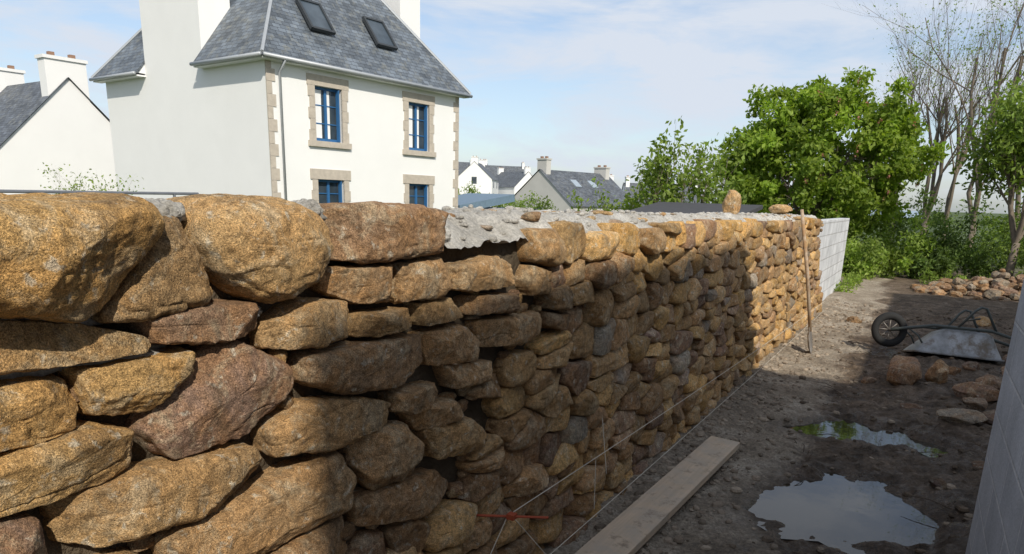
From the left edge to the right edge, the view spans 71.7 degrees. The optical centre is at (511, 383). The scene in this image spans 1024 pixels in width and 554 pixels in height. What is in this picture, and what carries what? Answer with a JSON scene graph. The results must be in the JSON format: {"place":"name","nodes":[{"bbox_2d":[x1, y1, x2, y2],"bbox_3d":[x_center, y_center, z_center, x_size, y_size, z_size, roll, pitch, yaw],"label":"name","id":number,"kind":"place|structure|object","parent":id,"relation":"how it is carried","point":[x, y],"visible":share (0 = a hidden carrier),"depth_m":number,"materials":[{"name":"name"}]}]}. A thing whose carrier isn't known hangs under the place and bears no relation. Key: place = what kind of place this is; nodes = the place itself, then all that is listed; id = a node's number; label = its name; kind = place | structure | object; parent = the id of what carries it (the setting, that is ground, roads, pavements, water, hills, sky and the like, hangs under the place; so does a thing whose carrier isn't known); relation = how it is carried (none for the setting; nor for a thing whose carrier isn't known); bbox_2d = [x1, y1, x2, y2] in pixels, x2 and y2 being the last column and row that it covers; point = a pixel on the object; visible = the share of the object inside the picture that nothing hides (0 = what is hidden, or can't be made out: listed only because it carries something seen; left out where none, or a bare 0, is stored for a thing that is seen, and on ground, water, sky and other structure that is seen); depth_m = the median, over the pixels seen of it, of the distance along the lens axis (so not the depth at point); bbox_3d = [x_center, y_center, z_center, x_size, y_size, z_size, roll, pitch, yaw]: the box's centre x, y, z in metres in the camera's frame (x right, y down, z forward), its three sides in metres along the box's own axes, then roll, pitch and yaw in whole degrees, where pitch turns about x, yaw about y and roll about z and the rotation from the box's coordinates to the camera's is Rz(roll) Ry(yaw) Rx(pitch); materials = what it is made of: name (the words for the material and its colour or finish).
{"place":"outdoors","nodes":[
{"label":"outdoors","id":0,"kind":"place"},
{"bbox_2d":[0,0,1023,213],"label":"sky","id":1,"kind":"structure","parent":0,"point":[583,85],"materials":[{"name":"blue"}]},
{"bbox_2d":[543,211,1023,553],"bbox_3d":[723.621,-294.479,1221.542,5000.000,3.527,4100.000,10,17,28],"label":"ground","id":2,"kind":"structure","parent":0,"point":[895,293],"depth_m":5.26,"materials":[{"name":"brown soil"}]},
{"bbox_2d":[0,51,116,194],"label":"white cottage","id":3,"kind":"structure","parent":2,"relation":"on","point":[56,116],"depth_m":27.44,"materials":[{"name":"paint"}]},
{"bbox_2d":[38,162,143,194],"bbox_3d":[-11.396,-4.747,18.960,2.416,2.186,2.386,10,17,28],"label":"bare shrub","id":4,"kind":"object","parent":2,"relation":"on","point":[81,184],"visible":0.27,"depth_m":18.97,"materials":[{"name":"green plant"}]},
{"bbox_2d":[0,189,198,196],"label":"garden fence","id":5,"kind":"object","parent":2,"relation":"on","point":[174,194],"visible":0.41,"depth_m":11.72,"materials":[{"name":"grey metal"}]},
{"bbox_2d":[106,0,457,208],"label":"walls","id":6,"kind":"structure","parent":2,"relation":"on","point":[178,123],"depth_m":20.18,"materials":[{"name":"white paint"}]},
{"bbox_2d":[89,51,472,199],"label":"gutters","id":7,"kind":"object","parent":6,"relation":"attached to","point":[260,53],"visible":0.93,"depth_m":18.49,"materials":[{"name":"metal"}]},
{"bbox_2d":[93,55,468,98],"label":"soffit","id":8,"kind":"structure","parent":6,"relation":"attached to","point":[224,63],"depth_m":19.15,"materials":[{"name":"white paint"}]},
{"bbox_2d":[94,0,468,93],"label":"slate roof","id":9,"kind":"structure","parent":6,"relation":"on","point":[350,44],"depth_m":19.86,"materials":[{"name":"grey stone"}]},
{"bbox_2d":[91,0,470,93],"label":"ridge flashing","id":10,"kind":"object","parent":9,"relation":"attached to","point":[265,36],"visible":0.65,"depth_m":22.27,"materials":[{"name":"metal"}]},
{"bbox_2d":[197,0,419,49],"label":"chimneys","id":11,"kind":"object","parent":9,"relation":"on","point":[211,13],"visible":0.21,"depth_m":19.37,"materials":[{"name":"white paint"}]},
{"bbox_2d":[295,0,397,50],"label":"skylights","id":12,"kind":"object","parent":9,"relation":"on","point":[315,16],"visible":1,"depth_m":19.45,"materials":[{"name":"glass"}]},
{"bbox_2d":[265,60,458,207],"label":"stone surrounds","id":13,"kind":"object","parent":6,"relation":"attached to","point":[313,80],"visible":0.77,"depth_m":19.72,"materials":[{"name":"stone"}]},
{"bbox_2d":[315,86,426,206],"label":"blue window frames","id":14,"kind":"structure","parent":6,"relation":"attached to","point":[338,140],"depth_m":19.99,"materials":[{"name":"paint"}]},
{"bbox_2d":[316,89,423,204],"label":"window panes","id":15,"kind":"object","parent":14,"relation":"attached to","point":[334,198],"visible":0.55,"depth_m":20.09,"materials":[{"name":"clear glass"}]},
{"bbox_2d":[315,89,418,147],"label":"curtains","id":16,"kind":"object","parent":15,"relation":"attached to","point":[318,118],"visible":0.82,"depth_m":19.44,"materials":[{"name":"white fabric"}]},
{"bbox_2d":[0,192,823,553],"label":"stones","id":17,"kind":"object","parent":2,"relation":"on","point":[146,270],"visible":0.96,"depth_m":1.90,"materials":[{"name":"stone"}]},
{"bbox_2d":[24,218,817,553],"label":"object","id":18,"kind":"object","parent":2,"relation":"on","point":[446,468],"visible":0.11,"depth_m":2.16,"materials":[{"name":"brown stone"}]},
{"bbox_2d":[202,207,816,257],"bbox_3d":[1.008,-1.002,4.966,0.630,0.467,12.180,10,17,28],"label":"mortar bed","id":19,"kind":"object","parent":18,"relation":"on","point":[475,233],"visible":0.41,"depth_m":2.89,"materials":[{"name":"grey concrete"}]},
{"bbox_2d":[0,198,797,378],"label":"mortar dabs","id":20,"kind":"object","parent":19,"relation":"on","point":[168,208],"visible":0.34,"depth_m":1.76,"materials":[{"name":"grey concrete"}]},
{"bbox_2d":[449,209,796,230],"bbox_3d":[1.758,-1.428,6.080,0.417,0.122,8.281,10,17,28],"label":"capping rubble","id":21,"kind":"object","parent":19,"relation":"on","point":[532,216],"visible":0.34,"depth_m":3.55,"materials":[{"name":"stone"}]},
{"bbox_2d":[722,190,740,213],"bbox_3d":[1.874,-1.548,6.058,0.166,0.213,0.153,10,17,28],"label":"loose stone","id":22,"kind":"object","parent":19,"relation":"on","point":[731,202],"visible":0.83,"depth_m":6.01,"materials":[{"name":"stone"}]},
{"bbox_2d":[768,204,792,214],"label":"loose stone","id":23,"kind":"object","parent":19,"relation":"on","point":[779,209],"visible":0.86,"depth_m":7.98,"materials":[{"name":"stone"}]},
{"bbox_2d":[458,162,497,193],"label":"walls","id":24,"kind":"structure","parent":2,"relation":"on","point":[485,180],"depth_m":138.37,"materials":[{"name":"white paint"}]},
{"bbox_2d":[462,163,498,180],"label":"roof","id":25,"kind":"structure","parent":24,"relation":"on","point":[489,173],"depth_m":143.98,"materials":[{"name":"grey stone"}]},
{"bbox_2d":[471,156,485,171],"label":"chimneys","id":26,"kind":"object","parent":25,"relation":"on","point":[475,159],"visible":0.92,"depth_m":137.71,"materials":[{"name":"paint"}]},
{"bbox_2d":[472,177,493,187],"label":"windows","id":27,"kind":"structure","parent":24,"relation":"attached to","point":[474,179],"depth_m":138.30,"materials":[{"name":"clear glass"}]},
{"bbox_2d":[457,193,514,208],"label":"garden shed","id":28,"kind":"structure","parent":2,"relation":"on","point":[484,201],"depth_m":34.56,"materials":[{"name":"metal"}]},
{"bbox_2d":[458,181,558,209],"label":"distant trees","id":29,"kind":"object","parent":2,"relation":"on","point":[543,204],"visible":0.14,"depth_m":51.37,"materials":[{"name":"green plant"}]},
{"bbox_2d":[498,172,531,207],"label":"walls","id":30,"kind":"structure","parent":2,"relation":"on","point":[517,187],"depth_m":149.16,"materials":[{"name":"white paint"}]},
{"bbox_2d":[495,172,531,187],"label":"roof","id":31,"kind":"structure","parent":30,"relation":"on","point":[509,179],"depth_m":151.79,"materials":[{"name":"grey tile"}]},
{"bbox_2d":[497,166,530,174],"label":"chimneys","id":32,"kind":"object","parent":31,"relation":"on","point":[501,169],"visible":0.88,"depth_m":153.05,"materials":[{"name":"paint"}]},
{"bbox_2d":[512,170,620,211],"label":"walls","id":33,"kind":"structure","parent":2,"relation":"on","point":[539,183],"depth_m":57.60,"materials":[{"name":"grey paint"}]},
{"bbox_2d":[515,169,629,206],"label":"roof","id":34,"kind":"structure","parent":33,"relation":"on","point":[561,182],"depth_m":59.34,"materials":[{"name":"grey tile"}]},
{"bbox_2d":[536,156,610,179],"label":"chimneys","id":35,"kind":"object","parent":34,"relation":"on","point":[543,164],"visible":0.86,"depth_m":57.78,"materials":[{"name":"paint"}]},
{"bbox_2d":[570,180,598,187],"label":"skylights","id":36,"kind":"object","parent":34,"relation":"on","point":[577,184],"visible":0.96,"depth_m":59.13,"materials":[{"name":"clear glass"}]},
{"bbox_2d":[567,173,660,211],"bbox_3d":[2.820,-4.236,19.028,2.628,2.836,1.667,10,17,28],"label":"young tree","id":37,"kind":"object","parent":2,"relation":"on","point":[634,203],"visible":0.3,"depth_m":18.73,"materials":[{"name":"green plant"}]},
{"bbox_2d":[574,436,739,553],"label":"wooden plank","id":38,"kind":"object","parent":2,"relation":"on","point":[639,523],"visible":1,"depth_m":3.81,"materials":[{"name":"brown wood"}]},
{"bbox_2d":[490,301,824,553],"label":"mason string line","id":39,"kind":"object","parent":2,"relation":"on","point":[613,446],"visible":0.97,"depth_m":3.49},
{"bbox_2d":[476,511,547,520],"bbox_3d":[-0.017,0.492,2.635,0.304,0.020,0.039,4,15,7],"label":"red line pin","id":40,"kind":"object","parent":39,"relation":"attached to","point":[511,516],"visible":0.78,"depth_m":2.63,"materials":[{"name":"paint"}]},
{"bbox_2d":[630,116,710,205],"bbox_3d":[3.602,-4.418,16.879,1.743,3.526,1.987,10,17,28],"label":"young tree","id":41,"kind":"object","parent":2,"relation":"on","point":[659,176],"visible":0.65,"depth_m":16.31,"materials":[{"name":"green plant"}]},
{"bbox_2d":[630,202,762,213],"bbox_3d":[3.561,-2.743,14.206,2.200,1.709,2.372,10,17,28],"label":"lean to shed","id":42,"kind":"object","parent":2,"relation":"on","point":[673,207],"visible":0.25,"depth_m":14.21,"materials":[{"name":"grey"}]},
{"bbox_2d":[672,132,760,204],"bbox_3d":[4.642,-4.299,16.817,2.467,3.386,1.874,38,38,66],"label":"young tree","id":43,"kind":"object","parent":2,"relation":"on","point":[707,194],"visible":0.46,"depth_m":16.48,"materials":[{"name":"green plant"}]},
{"bbox_2d":[800,209,812,352],"bbox_3d":[3.356,-1.119,7.963,0.430,1.622,0.169,-4,16,-20],"label":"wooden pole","id":44,"kind":"object","parent":2,"relation":"on","point":[809,339],"visible":0.99,"depth_m":7.96,"materials":[{"name":"brown wood"}]},
{"bbox_2d":[713,65,950,236],"bbox_3d":[8.451,-5.887,19.640,5.893,5.437,5.448,1,15,-3],"label":"chestnut tree","id":45,"kind":"object","parent":2,"relation":"on","point":[884,146],"visible":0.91,"depth_m":18.22,"materials":[{"name":"green plant"}]},
{"bbox_2d":[817,218,849,300],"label":"concrete block wall","id":46,"kind":"structure","parent":2,"relation":"on","point":[832,235],"depth_m":12.93,"materials":[{"name":"grey concrete"}]},
{"bbox_2d":[748,472,938,553],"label":"puddle","id":47,"kind":"object","parent":2,"relation":"on","point":[834,510],"visible":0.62,"depth_m":3.97,"materials":[{"name":"grey liquid"}]},
{"bbox_2d":[846,316,861,322],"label":"fallen stone","id":48,"kind":"object","parent":2,"relation":"on","point":[853,319],"visible":0.78,"depth_m":10.37,"materials":[{"name":"stone"}]},
{"bbox_2d":[782,418,947,456],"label":"puddle","id":49,"kind":"object","parent":2,"relation":"on","point":[845,429],"visible":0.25,"depth_m":5.38,"materials":[{"name":"clear liquid"}]},
{"bbox_2d":[861,377,876,383],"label":"fallen stone","id":50,"kind":"object","parent":2,"relation":"on","point":[865,380],"visible":0.89,"depth_m":6.83,"materials":[{"name":"stone"}]},
{"bbox_2d":[806,202,947,279],"bbox_3d":[9.115,-3.467,18.239,4.219,2.303,3.502,-5,16,-23],"label":"bush","id":51,"kind":"object","parent":2,"relation":"on","point":[877,257],"visible":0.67,"depth_m":17.37,"materials":[{"name":"green plant"}]},
{"bbox_2d":[787,332,1005,508],"bbox_3d":[4.138,0.029,6.704,2.216,0.124,6.666,10,17,28],"label":"twigs debris","id":52,"kind":"object","parent":2,"relation":"on","point":[891,450],"visible":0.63,"depth_m":5.16,"materials":[{"name":"brown plant"}]},
{"bbox_2d":[886,355,921,385],"bbox_3d":[3.789,-0.089,6.839,0.298,0.324,0.374,10,17,28],"label":"fallen stone","id":53,"kind":"object","parent":2,"relation":"on","point":[903,370],"visible":0.79,"depth_m":6.72,"materials":[{"name":"stone"}]},
{"bbox_2d":[900,403,923,409],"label":"fallen stone","id":54,"kind":"object","parent":2,"relation":"on","point":[908,405],"visible":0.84,"depth_m":5.93,"materials":[{"name":"stone"}]},
{"bbox_2d":[833,267,991,293],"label":"weeds","id":55,"kind":"object","parent":2,"relation":"on","point":[851,278],"visible":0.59,"depth_m":15.82,"materials":[{"name":"green plant"}]},
{"bbox_2d":[834,0,1023,246],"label":"bare tree","id":56,"kind":"object","parent":2,"relation":"on","point":[997,67],"visible":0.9,"depth_m":25.76,"materials":[{"name":"grey plant"}]},
{"bbox_2d":[868,9,990,247],"bbox_3d":[16.521,-10.704,29.752,4.853,10.508,4.444,-11,19,-39],"label":"bare tree","id":57,"kind":"object","parent":2,"relation":"on","point":[915,76],"visible":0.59,"depth_m":29.12,"materials":[{"name":"grey plant"}]},
{"bbox_2d":[849,182,1023,265],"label":"hedge","id":58,"kind":"object","parent":2,"relation":"on","point":[903,227],"visible":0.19,"depth_m":23.05,"materials":[{"name":"green plant"}]},
{"bbox_2d":[925,359,948,383],"bbox_3d":[4.141,-0.092,6.901,0.202,0.285,0.247,10,17,28],"label":"fallen stone","id":59,"kind":"object","parent":2,"relation":"on","point":[937,372],"visible":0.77,"depth_m":6.84,"materials":[{"name":"stone"}]},
{"bbox_2d":[928,478,946,489],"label":"fallen stone","id":60,"kind":"object","parent":2,"relation":"on","point":[938,482],"visible":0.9,"depth_m":4.19,"materials":[{"name":"stone"}]},
{"bbox_2d":[868,208,1008,231],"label":"distant trees","id":61,"kind":"object","parent":2,"relation":"on","point":[934,216],"visible":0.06,"depth_m":138.73,"materials":[{"name":"green plant"}]},
{"bbox_2d":[871,306,1010,361],"bbox_3d":[5.123,-0.602,8.215,1.762,0.592,0.639,8,4,12],"label":"wheelbarrow","id":62,"kind":"object","parent":2,"relation":"on","point":[959,341],"visible":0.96,"depth_m":8.03,"materials":[{"name":"metal"}]},
{"bbox_2d":[873,0,1023,233],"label":"bare tree","id":63,"kind":"object","parent":2,"relation":"on","point":[943,113],"visible":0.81,"depth_m":27.32,"materials":[{"name":"grey plant"}]},
{"bbox_2d":[948,366,961,375],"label":"fallen stone","id":64,"kind":"object","parent":2,"relation":"on","point":[954,371],"visible":0.49,"depth_m":7.09,"materials":[{"name":"stone"}]},
{"bbox_2d":[893,210,1023,278],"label":"bush","id":65,"kind":"object","parent":2,"relation":"on","point":[952,255],"visible":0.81,"depth_m":17.64,"materials":[{"name":"green plant"}]},
{"bbox_2d":[936,408,987,423],"bbox_3d":[3.479,0.258,5.477,0.360,0.122,0.189,5,15,11],"label":"fallen stone","id":66,"kind":"object","parent":2,"relation":"on","point":[962,415],"visible":0.96,"depth_m":5.44,"materials":[{"name":"stone"}]},
{"bbox_2d":[910,269,1023,301],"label":"rubble heap","id":67,"kind":"object","parent":2,"relation":"on","point":[998,287],"visible":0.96,"depth_m":14.07,"materials":[{"name":"stone"}]},
{"bbox_2d":[918,0,1022,239],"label":"bare tree","id":68,"kind":"object","parent":2,"relation":"on","point":[949,198],"visible":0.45,"depth_m":30.22,"materials":[{"name":"grey plant"}]},
{"bbox_2d":[961,361,980,370],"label":"fallen stone","id":69,"kind":"object","parent":2,"relation":"on","point":[971,365],"visible":0.84,"depth_m":7.30,"materials":[{"name":"stone"}]},
{"bbox_2d":[962,397,987,410],"bbox_3d":[3.872,0.175,5.932,0.192,0.110,0.202,10,17,28],"label":"fallen stone","id":70,"kind":"object","parent":2,"relation":"on","point":[977,403],"visible":0.73,"depth_m":5.88,"materials":[{"name":"stone"}]},
{"bbox_2d":[952,382,999,401],"bbox_3d":[4.124,0.086,6.271,0.403,0.194,0.280,10,17,28],"label":"fallen stone","id":71,"kind":"object","parent":2,"relation":"on","point":[988,393],"visible":0.68,"depth_m":6.19,"materials":[{"name":"stone"}]},
{"bbox_2d":[971,460,984,469],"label":"fallen stone","id":72,"kind":"object","parent":2,"relation":"on","point":[978,464],"visible":0.33,"depth_m":4.54,"materials":[{"name":"stone"}]},
{"bbox_2d":[975,316,994,326],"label":"fallen stone","id":73,"kind":"object","parent":2,"relation":"on","point":[984,321],"visible":0.7,"depth_m":10.26,"materials":[{"name":"stone"}]},
{"bbox_2d":[948,65,1023,279],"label":"leafy tree","id":74,"kind":"object","parent":2,"relation":"on","point":[1004,156],"visible":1,"depth_m":15.61,"materials":[{"name":"green plant"}]},
{"bbox_2d":[981,409,995,425],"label":"fallen stone","id":75,"kind":"object","parent":2,"relation":"on","point":[989,415],"visible":0.16,"depth_m":5.48,"materials":[{"name":"stone"}]},
{"bbox_2d":[976,374,1001,390],"bbox_3d":[4.553,0.018,6.706,0.284,0.178,0.293,10,17,28],"label":"fallen stone","id":76,"kind":"object","parent":2,"relation":"on","point":[992,381],"visible":0.42,"depth_m":6.65,"materials":[{"name":"stone"}]},
{"bbox_2d":[965,280,1023,553],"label":"concrete block wall","id":77,"kind":"structure","parent":2,"relation":"on","point":[997,525],"depth_m":2.71,"materials":[{"name":"grey concrete"}]},
{"bbox_2d":[972,202,1023,274],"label":"bush","id":78,"kind":"object","parent":2,"relation":"on","point":[1006,252],"visible":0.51,"depth_m":18.35,"materials":[{"name":"green plant"}]},
{"bbox_2d":[972,0,1023,260],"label":"bare tree","id":79,"kind":"object","parent":2,"relation":"on","point":[1017,196],"visible":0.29,"depth_m":22.96,"materials":[{"name":"grey plant"}]},
{"bbox_2d":[972,77,1023,204],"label":"leafy tree","id":80,"kind":"object","parent":2,"relation":"on","point":[1017,203],"visible":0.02,"depth_m":18.40,"materials":[{"name":"green plant"}]},
{"bbox_2d":[977,43,1023,109],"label":"bare tree","id":81,"kind":"object","parent":2,"relation":"on","point":[1008,70],"visible":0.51,"depth_m":24.06,"materials":[{"name":"brown plant"}]},
{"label":"walls","id":82,"kind":"object","parent":2,"relation":"on","visible":0},
{"bbox_2d":[468,164,523,175],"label":"roof","id":83,"kind":"structure","parent":82,"relation":"on","point":[492,169],"depth_m":162.32,"materials":[{"name":"grey tile"}]},
{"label":"walls","id":84,"kind":"object","parent":2,"relation":"on","visible":0},
{"bbox_2d":[458,162,487,174],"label":"roof","id":85,"kind":"structure","parent":84,"relation":"on","point":[462,166],"depth_m":179.63,"materials":[{"name":"grey tile"}]},
{"bbox_2d":[870,211,921,217],"bbox_3d":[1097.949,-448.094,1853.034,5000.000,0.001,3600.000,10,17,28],"label":"sea","id":86,"kind":"structure","parent":0,"point":[912,212],"depth_m":647.33,"materials":[{"name":"liquid"}]},
{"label":"walls","id":87,"kind":"object","parent":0,"visible":0},
{"bbox_2d":[622,183,700,205],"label":"roof","id":88,"kind":"structure","parent":87,"relation":"on","point":[637,190],"depth_m":102.78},
{"bbox_2d":[625,175,697,187],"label":"chimneys","id":89,"kind":"object","parent":88,"relation":"on","point":[627,183],"visible":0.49,"depth_m":103.15,"materials":[{"name":"concrete"}]}
]}

